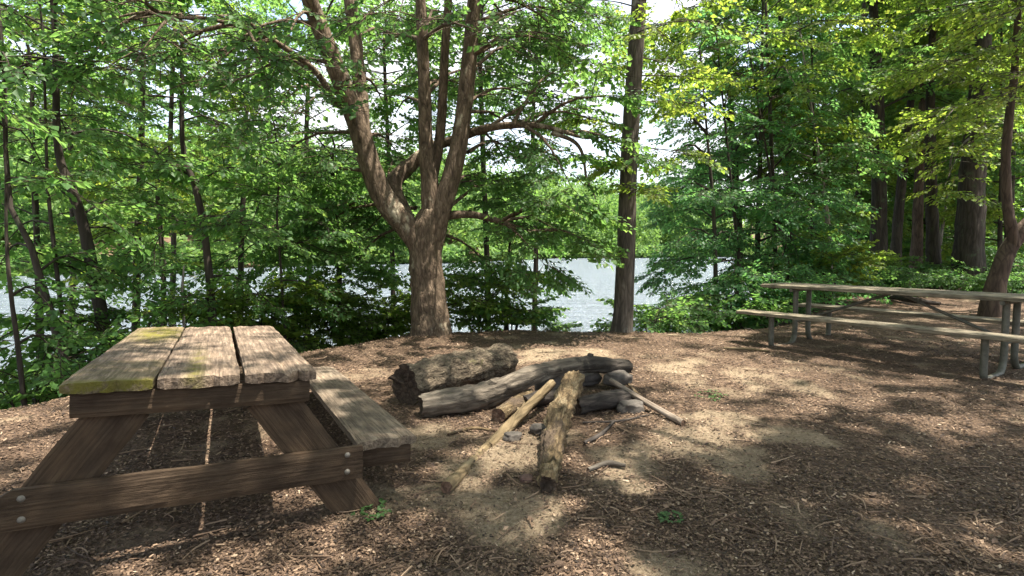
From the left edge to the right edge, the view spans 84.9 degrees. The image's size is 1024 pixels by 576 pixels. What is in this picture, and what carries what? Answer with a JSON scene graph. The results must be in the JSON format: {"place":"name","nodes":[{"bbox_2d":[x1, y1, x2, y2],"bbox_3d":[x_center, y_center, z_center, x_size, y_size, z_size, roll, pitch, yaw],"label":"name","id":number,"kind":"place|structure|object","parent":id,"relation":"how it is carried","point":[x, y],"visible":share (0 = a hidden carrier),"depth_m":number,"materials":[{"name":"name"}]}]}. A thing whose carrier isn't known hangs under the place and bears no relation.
{"place":"outdoors","nodes":[
{"label":"outdoors","id":0,"kind":"place"},
{"bbox_2d":[0,257,772,402],"bbox_3d":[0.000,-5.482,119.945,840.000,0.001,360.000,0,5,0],"label":"lake","id":1,"kind":"structure","parent":0,"point":[584,310],"depth_m":46.72,"materials":[{"name":"grey liquid"}]},
{"bbox_2d":[0,214,1023,575],"bbox_3d":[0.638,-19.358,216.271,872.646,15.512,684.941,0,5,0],"label":"ground","id":2,"kind":"structure","parent":0,"point":[776,432],"depth_m":3.16,"materials":[{"name":"brown soil"}]},
{"bbox_2d":[0,375,41,407],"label":"bank shrub","id":3,"kind":"object","parent":2,"relation":"on","point":[16,391],"depth_m":6.85,"materials":[{"name":"green plant"}]},
{"bbox_2d":[0,331,90,406],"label":"bank shrub","id":4,"kind":"object","parent":2,"relation":"on","point":[31,377],"depth_m":7.01,"materials":[{"name":"green plant"}]},
{"bbox_2d":[0,318,124,409],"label":"bank shrub","id":5,"kind":"object","parent":2,"relation":"on","point":[36,394],"visible":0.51,"depth_m":5.39,"materials":[{"name":"green plant"}]},
{"bbox_2d":[0,8,164,375],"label":"leaning tree","id":6,"kind":"object","parent":2,"relation":"on","point":[47,261],"visible":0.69,"depth_m":5.69,"materials":[{"name":"green plant"}]},
{"bbox_2d":[0,22,167,359],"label":"tree","id":7,"kind":"object","parent":2,"relation":"on","point":[34,210],"visible":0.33,"depth_m":8.77,"materials":[{"name":"green plant"}]},
{"bbox_2d":[0,5,168,406],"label":"young tree","id":8,"kind":"object","parent":2,"relation":"on","point":[47,179],"visible":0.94,"depth_m":5.00,"materials":[{"name":"green plant"}]},
{"bbox_2d":[0,0,176,207],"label":"tall tree","id":9,"kind":"object","parent":2,"relation":"on","point":[35,13],"visible":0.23,"depth_m":7.66,"materials":[{"name":"green plant"}]},
{"bbox_2d":[0,0,198,335],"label":"lakeside tree","id":10,"kind":"object","parent":2,"relation":"on","point":[161,102],"visible":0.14,"depth_m":12.45,"materials":[{"name":"green plant"}]},
{"bbox_2d":[0,0,215,358],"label":"young tree","id":11,"kind":"object","parent":2,"relation":"on","point":[111,163],"visible":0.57,"depth_m":6.06,"materials":[{"name":"green plant"}]},
{"bbox_2d":[0,0,218,354],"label":"leaning tree","id":12,"kind":"object","parent":2,"relation":"on","point":[87,240],"visible":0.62,"depth_m":6.22,"materials":[{"name":"green plant"}]},
{"bbox_2d":[0,274,237,377],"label":"bank shrub","id":13,"kind":"object","parent":2,"relation":"on","point":[110,331],"visible":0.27,"depth_m":5.86,"materials":[{"name":"green plant"}]},
{"bbox_2d":[11,136,268,326],"bbox_3d":[-5.516,0.078,8.443,3.516,4.579,2.823,0,5,0],"label":"tree","id":14,"kind":"object","parent":2,"relation":"on","point":[166,144],"visible":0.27,"depth_m":8.24,"materials":[{"name":"green plant"}]},
{"bbox_2d":[30,0,296,326],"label":"lakeside tree","id":15,"kind":"object","parent":2,"relation":"on","point":[170,126],"visible":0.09,"depth_m":12.59,"materials":[{"name":"green plant"}]},
{"bbox_2d":[0,0,331,330],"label":"tall tree","id":16,"kind":"object","parent":2,"relation":"on","point":[63,19],"visible":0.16,"depth_m":9.37,"materials":[{"name":"green plant"}]},
{"bbox_2d":[18,0,322,328],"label":"young tree","id":17,"kind":"object","parent":2,"relation":"on","point":[261,150],"visible":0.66,"depth_m":6.56,"materials":[{"name":"green plant"}]},
{"bbox_2d":[84,279,258,349],"bbox_3d":[-4.065,0.661,6.926,2.180,1.584,1.866,0,5,0],"label":"bank shrub","id":18,"kind":"object","parent":2,"relation":"on","point":[175,313],"visible":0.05,"depth_m":6.63,"materials":[{"name":"green plant"}]},
{"bbox_2d":[171,265,196,327],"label":"dead sapling","id":19,"kind":"object","parent":2,"relation":"on","point":[182,290],"visible":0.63,"depth_m":6.32,"materials":[{"name":"brown wood"}]},
{"bbox_2d":[0,326,415,575],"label":"picnic table","id":20,"kind":"object","parent":2,"relation":"on","point":[120,391],"visible":0.98,"depth_m":2.25,"materials":[{"name":"brown wood"}]},
{"bbox_2d":[136,287,310,327],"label":"bank shrub","id":21,"kind":"object","parent":2,"relation":"on","point":[180,319],"depth_m":8.75,"materials":[{"name":"green plant"}]},
{"bbox_2d":[126,7,344,289],"bbox_3d":[-5.037,-0.952,10.174,4.028,7.778,4.100,0,5,0],"label":"tree","id":22,"kind":"object","parent":2,"relation":"on","point":[190,124],"visible":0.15,"depth_m":10.38,"materials":[{"name":"green plant"}]},
{"bbox_2d":[133,94,374,340],"bbox_3d":[-3.194,-0.616,7.050,2.786,3.545,3.008,0,5,0],"label":"young tree","id":23,"kind":"object","parent":2,"relation":"on","point":[217,228],"visible":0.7,"depth_m":7.17,"materials":[{"name":"green plant"}]},
{"bbox_2d":[164,267,343,353],"bbox_3d":[-3.497,0.534,7.685,2.233,1.603,2.230,0,5,0],"label":"bank shrub","id":24,"kind":"object","parent":2,"relation":"on","point":[300,344],"visible":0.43,"depth_m":7.38,"materials":[{"name":"green plant"}]},
{"bbox_2d":[179,0,433,335],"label":"lakeside tree","id":25,"kind":"object","parent":2,"relation":"on","point":[306,122],"visible":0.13,"depth_m":12.37,"materials":[{"name":"green plant"}]},
{"bbox_2d":[219,280,398,350],"bbox_3d":[-2.941,0.647,8.730,2.875,1.544,2.317,0,5,0],"label":"bank shrub","id":26,"kind":"object","parent":2,"relation":"on","point":[323,331],"visible":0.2,"depth_m":8.34,"materials":[{"name":"green plant"}]},
{"bbox_2d":[225,98,440,330],"bbox_3d":[-3.097,-0.599,9.288,3.104,4.451,3.500,-3,6,-37],"label":"tree","id":27,"kind":"object","parent":2,"relation":"on","point":[395,285],"visible":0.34,"depth_m":8.99,"materials":[{"name":"green plant"}]},
{"bbox_2d":[32,0,681,336],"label":"forked tree","id":28,"kind":"object","parent":2,"relation":"on","point":[422,234],"visible":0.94,"depth_m":7.38,"materials":[{"name":"green plant"}]},
{"bbox_2d":[351,498,391,520],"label":"weed","id":29,"kind":"object","parent":2,"relation":"on","point":[379,514],"visible":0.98,"depth_m":2.49,"materials":[{"name":"green plant"}]},
{"bbox_2d":[294,271,455,345],"bbox_3d":[-2.140,0.424,8.925,2.349,1.510,2.412,3,6,34],"label":"bank shrub","id":30,"kind":"object","parent":2,"relation":"on","point":[400,325],"visible":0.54,"depth_m":8.37,"materials":[{"name":"green plant"}]},
{"bbox_2d":[261,0,496,307],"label":"tree","id":31,"kind":"object","parent":2,"relation":"on","point":[384,76],"visible":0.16,"depth_m":11.23,"materials":[{"name":"green plant"}]},
{"bbox_2d":[0,97,766,275],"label":"woods","id":32,"kind":"object","parent":2,"relation":"on","point":[647,240],"visible":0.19,"depth_m":126.02,"materials":[{"name":"green plant"}]},
{"bbox_2d":[387,343,518,405],"bbox_3d":[-0.435,0.686,4.621,1.220,0.349,0.349,-7,48,-49],"label":"bark log","id":33,"kind":"object","parent":2,"relation":"on","point":[455,368],"visible":0.89,"depth_m":4.41,"materials":[{"name":"brown wood"}]},
{"bbox_2d":[447,426,494,435],"bbox_3d":[-0.264,0.905,3.566,0.306,0.023,0.083,-1,5,-15],"label":"stick","id":34,"kind":"object","parent":2,"relation":"on","point":[468,428],"visible":1,"depth_m":3.57,"materials":[{"name":"brown wood"}]},
{"bbox_2d":[403,252,551,332],"bbox_3d":[-0.517,0.131,8.649,2.355,1.411,2.020,0,5,0],"label":"bank shrub","id":35,"kind":"object","parent":2,"relation":"on","point":[459,300],"visible":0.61,"depth_m":8.25,"materials":[{"name":"green plant"}]},
{"bbox_2d":[362,0,629,330],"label":"tree","id":36,"kind":"object","parent":2,"relation":"on","point":[418,187],"visible":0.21,"depth_m":10.68,"materials":[{"name":"green plant"}]},
{"bbox_2d":[441,380,555,493],"bbox_3d":[-0.061,0.880,3.406,0.113,0.214,1.561,26,19,17],"label":"thin log","id":37,"kind":"object","parent":2,"relation":"on","point":[451,482],"visible":0.89,"depth_m":3.43,"materials":[{"name":"brown wood"}]},
{"bbox_2d":[451,284,569,331],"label":"bank shrub","id":38,"kind":"object","parent":2,"relation":"on","point":[548,312],"visible":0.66,"depth_m":8.41,"materials":[{"name":"green plant"}]},
{"bbox_2d":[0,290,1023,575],"bbox_3d":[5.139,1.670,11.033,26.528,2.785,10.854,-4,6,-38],"label":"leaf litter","id":39,"kind":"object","parent":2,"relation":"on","point":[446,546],"visible":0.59,"depth_m":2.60,"materials":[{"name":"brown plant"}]},
{"bbox_2d":[502,431,521,441],"bbox_3d":[0.002,0.914,3.452,0.136,0.061,0.102,-3,6,-34],"label":"fire pit stone","id":40,"kind":"object","parent":2,"relation":"on","point":[513,436],"visible":0.98,"depth_m":3.42,"materials":[{"name":"grey stone"}]},
{"bbox_2d":[492,389,533,422],"bbox_3d":[0.017,0.838,3.993,0.111,0.110,0.549,30,17,21],"label":"short log","id":41,"kind":"object","parent":2,"relation":"on","point":[503,411],"visible":0.71,"depth_m":3.84,"materials":[{"name":"brown wood"}]},
{"bbox_2d":[448,195,592,329],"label":"tree","id":42,"kind":"object","parent":2,"relation":"on","point":[487,205],"visible":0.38,"depth_m":8.89,"materials":[{"name":"green plant"}]},
{"bbox_2d":[418,353,633,417],"bbox_3d":[0.186,0.707,4.305,1.907,0.288,0.252,-5,-22,-28],"label":"curved log","id":43,"kind":"object","parent":2,"relation":"on","point":[490,393],"visible":0.94,"depth_m":4.09,"materials":[{"name":"wood"}]},
{"bbox_2d":[519,474,532,482],"bbox_3d":[0.073,0.971,2.846,0.070,0.043,0.068,0,5,0],"label":"fire pit stone","id":44,"kind":"object","parent":2,"relation":"on","point":[526,477],"visible":0.88,"depth_m":2.83,"materials":[{"name":"grey stone"}]},
{"bbox_2d":[483,318,582,331],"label":"bank shrub","id":45,"kind":"object","parent":2,"relation":"on","point":[575,325],"visible":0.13,"depth_m":9.54,"materials":[{"name":"green plant"}]},
{"bbox_2d":[529,423,545,435],"bbox_3d":[0.182,0.900,3.570,0.149,0.063,0.107,-1,5,-17],"label":"fire pit stone","id":46,"kind":"object","parent":2,"relation":"on","point":[536,428],"visible":0.6,"depth_m":3.53,"materials":[{"name":"grey stone"}]},
{"bbox_2d":[523,385,559,406],"bbox_3d":[0.230,0.809,4.166,0.398,0.118,0.120,-8,-33,-41],"label":"charred log","id":47,"kind":"object","parent":2,"relation":"on","point":[548,398],"visible":0.35,"depth_m":4.12,"materials":[{"name":"black wood"}]},
{"bbox_2d":[450,0,648,330],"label":"lakeside tree","id":48,"kind":"object","parent":2,"relation":"on","point":[535,269],"visible":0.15,"depth_m":13.01,"materials":[{"name":"green plant"}]},
{"bbox_2d":[537,370,584,493],"bbox_3d":[0.281,0.826,3.366,0.210,0.225,1.420,12,14,9],"label":"rotten log","id":49,"kind":"object","parent":2,"relation":"on","point":[561,409],"visible":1,"depth_m":3.30,"materials":[{"name":"brown wood"}]},
{"bbox_2d":[540,324,583,331],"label":"weed","id":50,"kind":"object","parent":2,"relation":"on","point":[547,329],"visible":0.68,"depth_m":8.36,"materials":[{"name":"green plant"}]},
{"bbox_2d":[582,372,601,385],"bbox_3d":[0.648,0.759,4.732,0.214,0.136,0.176,0,5,-6],"label":"fire pit stone","id":51,"kind":"object","parent":2,"relation":"on","point":[593,379],"visible":0.5,"depth_m":4.66,"materials":[{"name":"grey stone"}]},
{"bbox_2d":[583,419,614,444],"bbox_3d":[0.573,0.907,3.543,0.052,0.031,0.499,3,5,32],"label":"stick","id":52,"kind":"object","parent":2,"relation":"on","point":[599,434],"visible":1,"depth_m":3.45,"materials":[{"name":"grey wood"}]},
{"bbox_2d":[575,389,633,414],"bbox_3d":[0.685,0.811,4.047,0.532,0.130,0.142,-3,-25,-30],"label":"charred log","id":53,"kind":"object","parent":2,"relation":"on","point":[609,399],"visible":0.77,"depth_m":3.96,"materials":[{"name":"black wood"}]},
{"bbox_2d":[587,460,625,471],"bbox_3d":[0.499,0.947,2.995,0.223,0.033,0.069,-1,5,-15],"label":"stick","id":54,"kind":"object","parent":2,"relation":"on","point":[605,463],"visible":1,"depth_m":3.00,"materials":[{"name":"grey wood"}]},
{"bbox_2d":[582,414,649,422],"bbox_3d":[0.723,0.889,3.788,0.523,0.016,0.067,-2,5,-19],"label":"stick","id":55,"kind":"object","parent":2,"relation":"on","point":[610,421],"visible":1,"depth_m":3.75,"materials":[{"name":"brown wood"}]},
{"bbox_2d":[603,370,632,386],"bbox_3d":[0.876,0.745,4.620,0.249,0.129,0.170,-2,5,-29],"label":"fire pit stone","id":56,"kind":"object","parent":2,"relation":"on","point":[623,377],"visible":0.86,"depth_m":4.57,"materials":[{"name":"grey stone"}]},
{"bbox_2d":[616,399,644,413],"bbox_3d":[0.848,0.854,4.007,0.228,0.099,0.147,-1,5,-17],"label":"fire pit stone","id":57,"kind":"object","parent":2,"relation":"on","point":[631,406],"visible":0.94,"depth_m":3.95,"materials":[{"name":"grey stone"}]},
{"bbox_2d":[627,383,639,394],"bbox_3d":[0.965,0.801,4.585,0.028,0.028,0.499,-7,11,-5],"label":"stick","id":58,"kind":"object","parent":2,"relation":"on","point":[630,386],"visible":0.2,"depth_m":4.51,"materials":[{"name":"brown wood"}]},
{"bbox_2d":[609,378,685,425],"bbox_3d":[0.959,0.812,4.000,0.064,0.098,0.728,-36,32,-19],"label":"stick","id":59,"kind":"object","parent":2,"relation":"on","point":[662,411],"visible":0.94,"depth_m":3.96,"materials":[{"name":"brown wood"}]},
{"bbox_2d":[532,0,764,332],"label":"straight tree","id":60,"kind":"object","parent":2,"relation":"on","point":[627,186],"visible":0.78,"depth_m":7.75,"materials":[{"name":"green plant"}]},
{"bbox_2d":[590,290,711,333],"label":"bank shrub","id":61,"kind":"object","parent":2,"relation":"on","point":[655,324],"visible":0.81,"depth_m":8.30,"materials":[{"name":"green plant"}]},
{"bbox_2d":[658,510,684,523],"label":"weed","id":62,"kind":"object","parent":2,"relation":"on","point":[665,514],"visible":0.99,"depth_m":2.44,"materials":[{"name":"green plant"}]},
{"bbox_2d":[637,291,745,333],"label":"bank shrub","id":63,"kind":"object","parent":2,"relation":"on","point":[719,317],"visible":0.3,"depth_m":8.79,"materials":[{"name":"green plant"}]},
{"bbox_2d":[694,389,725,400],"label":"weed","id":64,"kind":"object","parent":2,"relation":"on","point":[713,396],"visible":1,"depth_m":4.40,"materials":[{"name":"green plant"}]},
{"bbox_2d":[636,22,802,329],"bbox_3d":[3.887,-1.710,10.350,3.343,5.837,3.034,0,5,0],"label":"woodland sapling","id":65,"kind":"object","parent":2,"relation":"on","point":[707,198],"visible":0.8,"depth_m":10.07,"materials":[{"name":"green plant"}]},
{"bbox_2d":[667,278,802,330],"bbox_3d":[3.744,0.402,9.471,2.082,1.081,1.886,3,5,29],"label":"bank shrub","id":66,"kind":"object","parent":2,"relation":"on","point":[759,298],"visible":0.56,"depth_m":9.04,"materials":[{"name":"green plant"}]},
{"bbox_2d":[634,8,851,329],"bbox_3d":[4.471,-2.139,11.091,4.505,6.405,4.251,2,5,26],"label":"woodland sapling","id":67,"kind":"object","parent":2,"relation":"on","point":[761,196],"visible":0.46,"depth_m":10.79,"materials":[{"name":"green plant"}]},
{"bbox_2d":[621,0,867,328],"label":"woodland tree","id":68,"kind":"object","parent":2,"relation":"on","point":[853,183],"visible":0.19,"depth_m":13.85,"materials":[{"name":"green plant"}]},
{"bbox_2d":[724,347,769,352],"bbox_3d":[2.638,0.689,6.291,0.482,0.032,0.081,3,5,29],"label":"stick","id":69,"kind":"object","parent":2,"relation":"on","point":[741,348],"visible":1,"depth_m":6.30,"materials":[{"name":"brown wood"}]},
{"bbox_2d":[637,0,908,329],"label":"woodland tree","id":70,"kind":"object","parent":2,"relation":"on","point":[733,130],"visible":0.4,"depth_m":11.98,"materials":[{"name":"green plant"}]},
{"bbox_2d":[697,249,857,327],"bbox_3d":[4.503,0.054,9.642,2.675,1.435,2.064,0,5,0],"label":"bank shrub","id":71,"kind":"object","parent":2,"relation":"on","point":[781,273],"visible":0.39,"depth_m":9.43,"materials":[{"name":"green plant"}]},
{"bbox_2d":[613,0,953,282],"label":"woodland tree","id":72,"kind":"object","parent":2,"relation":"on","point":[682,47],"visible":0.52,"depth_m":11.22,"materials":[{"name":"green plant"}]},
{"bbox_2d":[680,0,890,303],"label":"woodland tree","id":73,"kind":"object","parent":2,"relation":"on","point":[850,219],"visible":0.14,"depth_m":15.07,"materials":[{"name":"green plant"}]},
{"bbox_2d":[686,18,891,307],"bbox_3d":[5.688,-2.282,11.857,3.964,6.211,4.441,-3,5,-30],"label":"woodland sapling","id":74,"kind":"object","parent":2,"relation":"on","point":[821,199],"visible":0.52,"depth_m":11.06,"materials":[{"name":"green plant"}]},
{"bbox_2d":[729,0,882,297],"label":"woodland tree","id":75,"kind":"object","parent":2,"relation":"on","point":[841,153],"visible":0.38,"depth_m":12.74,"materials":[{"name":"green plant"}]},
{"bbox_2d":[686,3,944,271],"bbox_3d":[13.723,-7.858,25.139,9.315,18.108,10.701,-4,6,-40],"label":"woodland tree","id":76,"kind":"object","parent":2,"relation":"on","point":[906,216],"visible":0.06,"depth_m":23.71,"materials":[{"name":"green plant"}]},
{"bbox_2d":[753,228,900,304],"bbox_3d":[6.334,-0.394,11.595,2.644,1.652,2.528,0,5,0],"label":"bank shrub","id":77,"kind":"object","parent":2,"relation":"on","point":[867,257],"visible":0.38,"depth_m":10.94,"materials":[{"name":"green plant"}]},
{"bbox_2d":[737,0,923,277],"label":"woodland sapling","id":78,"kind":"object","parent":2,"relation":"on","point":[849,97],"visible":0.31,"depth_m":13.16,"materials":[{"name":"green plant"}]},
{"bbox_2d":[762,14,937,260],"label":"woodland tree","id":79,"kind":"object","parent":2,"relation":"on","point":[892,177],"visible":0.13,"depth_m":18.59,"materials":[{"name":"green plant"}]},
{"bbox_2d":[822,265,911,292],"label":"bank shrub","id":80,"kind":"object","parent":2,"relation":"on","point":[883,275],"visible":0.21,"depth_m":13.22,"materials":[{"name":"green plant"}]},
{"bbox_2d":[738,0,997,261],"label":"woodland tree","id":81,"kind":"object","parent":2,"relation":"on","point":[864,6],"visible":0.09,"depth_m":20.25,"materials":[{"name":"green plant"}]},
{"bbox_2d":[790,0,966,273],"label":"woodland tree","id":82,"kind":"object","parent":2,"relation":"on","point":[897,226],"visible":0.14,"depth_m":16.78,"materials":[{"name":"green plant"}]},
{"bbox_2d":[736,282,1023,379],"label":"pipe frame picnic table","id":83,"kind":"object","parent":2,"relation":"on","point":[1014,338],"visible":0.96,"depth_m":5.82,"materials":[{"name":"grey wood"}]},
{"bbox_2d":[741,0,1023,274],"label":"woodland tree","id":84,"kind":"object","parent":2,"relation":"on","point":[879,196],"visible":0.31,"depth_m":14.87,"materials":[{"name":"green plant"}]},
{"bbox_2d":[860,253,911,280],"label":"bank shrub","id":85,"kind":"object","parent":2,"relation":"on","point":[891,262],"visible":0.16,"depth_m":15.02,"materials":[{"name":"green plant"}]},
{"bbox_2d":[771,79,1023,276],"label":"deep woods","id":86,"kind":"object","parent":2,"relation":"on","point":[1016,196],"depth_m":30.50,"materials":[{"name":"green plant"}]},
{"bbox_2d":[793,0,1023,286],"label":"woodland tree","id":87,"kind":"object","parent":2,"relation":"on","point":[933,248],"visible":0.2,"depth_m":15.26,"materials":[{"name":"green plant"}]},
{"bbox_2d":[796,22,1023,268],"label":"woodland tree","id":88,"kind":"object","parent":2,"relation":"on","point":[994,232],"depth_m":24.78,"materials":[{"name":"green plant"}]},
{"bbox_2d":[854,265,969,288],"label":"bank shrub","id":89,"kind":"object","parent":2,"relation":"on","point":[953,270],"visible":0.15,"depth_m":14.07,"materials":[{"name":"green plant"}]},
{"bbox_2d":[883,295,940,305],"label":"fallen branch","id":90,"kind":"object","parent":2,"relation":"on","point":[904,299],"visible":0.65,"depth_m":10.91,"materials":[{"name":"brown wood"}]},
{"bbox_2d":[826,0,999,272],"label":"woodland tree","id":91,"kind":"object","parent":2,"relation":"on","point":[916,247],"visible":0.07,"depth_m":17.27,"materials":[{"name":"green plant"}]},
{"bbox_2d":[888,234,953,267],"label":"bank shrub","id":92,"kind":"object","parent":2,"relation":"on","point":[906,242],"visible":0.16,"depth_m":21.85,"materials":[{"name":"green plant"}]},
{"bbox_2d":[831,0,1023,266],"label":"woodland tree","id":93,"kind":"object","parent":2,"relation":"on","point":[989,250],"visible":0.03,"depth_m":21.57,"materials":[{"name":"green plant"}]},
{"bbox_2d":[850,0,1023,141],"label":"woodland tree","id":94,"kind":"object","parent":2,"relation":"on","point":[992,21],"visible":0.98,"depth_m":8.55,"materials":[{"name":"green plant"}]},
{"bbox_2d":[863,266,1023,296],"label":"bank shrub","id":95,"kind":"object","parent":2,"relation":"on","point":[938,280],"visible":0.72,"depth_m":12.85,"materials":[{"name":"green plant"}]},
{"bbox_2d":[864,2,1023,281],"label":"woodland tree","id":96,"kind":"object","parent":2,"relation":"on","point":[968,248],"visible":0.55,"depth_m":12.29,"materials":[{"name":"green plant"}]},
{"bbox_2d":[869,32,1018,250],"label":"woodland tree","id":97,"kind":"object","parent":2,"relation":"on","point":[888,116],"visible":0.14,"depth_m":18.31,"materials":[{"name":"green plant"}]},
{"bbox_2d":[873,0,1023,317],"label":"woodland tree","id":98,"kind":"object","parent":2,"relation":"on","point":[997,279],"visible":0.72,"depth_m":9.08,"materials":[{"name":"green plant"}]},
{"bbox_2d":[894,256,1012,281],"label":"bank shrub","id":99,"kind":"object","parent":2,"relation":"on","point":[923,266],"visible":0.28,"depth_m":14.81,"materials":[{"name":"green plant"}]},
{"bbox_2d":[884,23,1023,253],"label":"woodland tree","id":100,"kind":"object","parent":2,"relation":"on","point":[1017,188],"visible":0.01,"depth_m":26.05,"materials":[{"name":"green plant"}]},
{"bbox_2d":[890,25,1023,266],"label":"woodland tree","id":101,"kind":"object","parent":2,"relation":"on","point":[1015,168],"visible":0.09,"depth_m":18.13,"materials":[{"name":"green plant"}]},
{"bbox_2d":[892,13,1023,261],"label":"woodland tree","id":102,"kind":"object","parent":2,"relation":"on","point":[994,210],"visible":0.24,"depth_m":16.41,"materials":[{"name":"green plant"}]},
{"bbox_2d":[913,267,1023,293],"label":"bank shrub","id":103,"kind":"object","parent":2,"relation":"on","point":[1018,290],"visible":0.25,"depth_m":12.84,"materials":[{"name":"green plant"}]},
{"bbox_2d":[946,232,1003,258],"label":"bank shrub","id":104,"kind":"object","parent":2,"relation":"on","point":[991,237],"visible":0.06,"depth_m":23.27,"materials":[{"name":"green plant"}]},
{"bbox_2d":[986,256,1023,271],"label":"bank shrub","id":105,"kind":"object","parent":2,"relation":"on","point":[1016,267],"visible":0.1,"depth_m":14.01,"materials":[{"name":"green plant"}]},
{"bbox_2d":[0,0,1023,222],"label":"sky","id":106,"kind":"structure","parent":0,"point":[663,7],"materials":[{"name":"white"}]},
{"bbox_2d":[534,377,561,390],"bbox_3d":[0.295,0.782,4.533,0.172,0.166,0.265,4,6,44],"label":"fire pit stone","id":107,"kind":"object","parent":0,"point":[557,380],"visible":0.15,"depth_m":4.47,"materials":[{"name":"grey stone"}]}
]}

